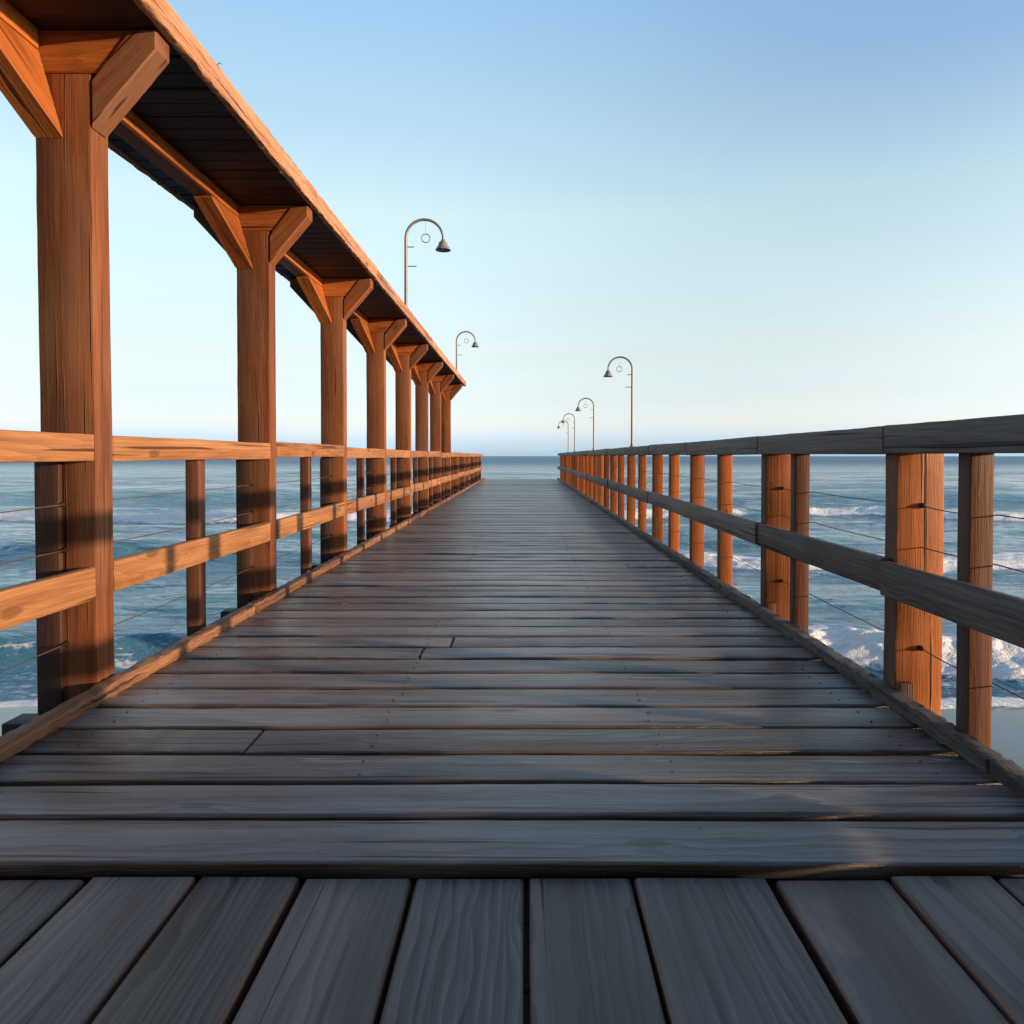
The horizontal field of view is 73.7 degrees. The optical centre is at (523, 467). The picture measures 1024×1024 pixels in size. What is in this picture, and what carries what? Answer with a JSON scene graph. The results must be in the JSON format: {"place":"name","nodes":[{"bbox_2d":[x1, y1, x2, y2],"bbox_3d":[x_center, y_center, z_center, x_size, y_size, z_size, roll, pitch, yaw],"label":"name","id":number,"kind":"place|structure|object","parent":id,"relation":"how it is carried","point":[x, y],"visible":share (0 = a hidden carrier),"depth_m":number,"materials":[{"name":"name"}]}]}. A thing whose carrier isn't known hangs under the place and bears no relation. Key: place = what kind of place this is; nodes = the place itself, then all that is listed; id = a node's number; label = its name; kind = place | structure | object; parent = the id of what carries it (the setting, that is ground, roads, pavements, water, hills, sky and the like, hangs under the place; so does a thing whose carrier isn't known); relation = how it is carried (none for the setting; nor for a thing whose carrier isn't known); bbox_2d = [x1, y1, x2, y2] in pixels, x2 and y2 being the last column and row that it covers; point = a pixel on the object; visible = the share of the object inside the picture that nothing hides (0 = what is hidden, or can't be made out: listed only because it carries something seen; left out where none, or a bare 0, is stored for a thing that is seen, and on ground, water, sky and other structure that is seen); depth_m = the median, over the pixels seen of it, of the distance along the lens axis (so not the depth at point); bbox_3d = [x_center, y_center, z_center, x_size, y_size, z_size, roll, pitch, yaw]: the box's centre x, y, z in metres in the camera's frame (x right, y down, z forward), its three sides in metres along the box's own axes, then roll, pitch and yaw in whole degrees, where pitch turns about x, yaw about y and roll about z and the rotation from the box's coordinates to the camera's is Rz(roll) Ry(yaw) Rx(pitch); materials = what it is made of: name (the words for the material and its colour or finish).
{"place":"outdoors","nodes":[
{"label":"outdoors","id":0,"kind":"place"},
{"bbox_2d":[0,456,1023,708],"bbox_3d":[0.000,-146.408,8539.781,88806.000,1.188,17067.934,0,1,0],"label":"sea","id":1,"kind":"structure","parent":0,"point":[158,628],"depth_m":24.25,"materials":[{"name":"liquid"}]},
{"bbox_2d":[0,478,1023,1023],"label":"pier","id":2,"kind":"structure","parent":1,"relation":"in","point":[484,750],"depth_m":1.90,"materials":[{"name":"grey wood"}]},
{"bbox_2d":[0,0,465,700],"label":"canopy","id":3,"kind":"object","parent":2,"relation":"on","point":[148,88],"visible":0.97,"depth_m":3.38,"materials":[{"name":"brown wood"}]},
{"bbox_2d":[404,218,450,306],"bbox_3d":[-1.518,-2.957,10.587,0.767,1.824,0.238,0,1,0],"label":"street lamp","id":4,"kind":"object","parent":3,"relation":"on","point":[443,246],"visible":0.94,"depth_m":10.56,"materials":[{"name":"grey metal"}]},
{"bbox_2d":[456,331,478,370],"bbox_3d":[-1.409,-2.759,16.775,0.607,1.212,0.188,0,1,0],"label":"street lamp","id":5,"kind":"object","parent":3,"relation":"on","point":[475,344],"visible":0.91,"depth_m":16.75,"materials":[{"name":"grey metal"}]},
{"bbox_2d":[0,429,482,713],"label":"railing","id":6,"kind":"object","parent":2,"relation":"attached to","point":[48,595],"visible":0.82,"depth_m":3.76,"materials":[{"name":"brown wood"}]},
{"bbox_2d":[557,414,1023,747],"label":"railing","id":7,"kind":"object","parent":2,"relation":"on","point":[916,588],"visible":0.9,"depth_m":2.78,"materials":[{"name":"brown wood"}]},
{"bbox_2d":[557,420,568,451],"bbox_3d":[1.388,-1.122,24.190,0.448,1.143,0.139,0,1,0],"label":"street lamp","id":8,"kind":"object","parent":7,"relation":"on","point":[566,432],"visible":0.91,"depth_m":24.18,"materials":[{"name":"grey metal"}]},
{"bbox_2d":[561,413,575,451],"bbox_3d":[1.377,-1.097,21.134,0.474,1.199,0.147,0,1,0],"label":"street lamp","id":9,"kind":"object","parent":7,"relation":"on","point":[563,421],"visible":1,"depth_m":21.12,"materials":[{"name":"grey metal"}]},
{"bbox_2d":[575,398,594,449],"bbox_3d":[1.381,-0.989,15.370,0.465,1.185,0.144,0,1,0],"label":"street lamp","id":10,"kind":"object","parent":7,"relation":"on","point":[578,408],"visible":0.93,"depth_m":15.35,"materials":[{"name":"grey metal"}]},
{"bbox_2d":[603,356,634,446],"bbox_3d":[1.381,-0.962,9.914,0.465,1.321,0.144,0,1,0],"label":"street lamp","id":11,"kind":"object","parent":7,"relation":"on","point":[608,373],"visible":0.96,"depth_m":9.90,"materials":[{"name":"grey metal"}]},
{"bbox_2d":[0,706,1023,768],"bbox_3d":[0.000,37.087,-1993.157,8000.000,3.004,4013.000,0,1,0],"label":"beach","id":12,"kind":"structure","parent":0,"point":[1007,733],"depth_m":7.63,"materials":[{"name":"grey sand"}]},
{"bbox_2d":[0,0,1023,455],"label":"sky","id":13,"kind":"structure","parent":0,"point":[785,216],"materials":[{"name":"blue"}]}
]}

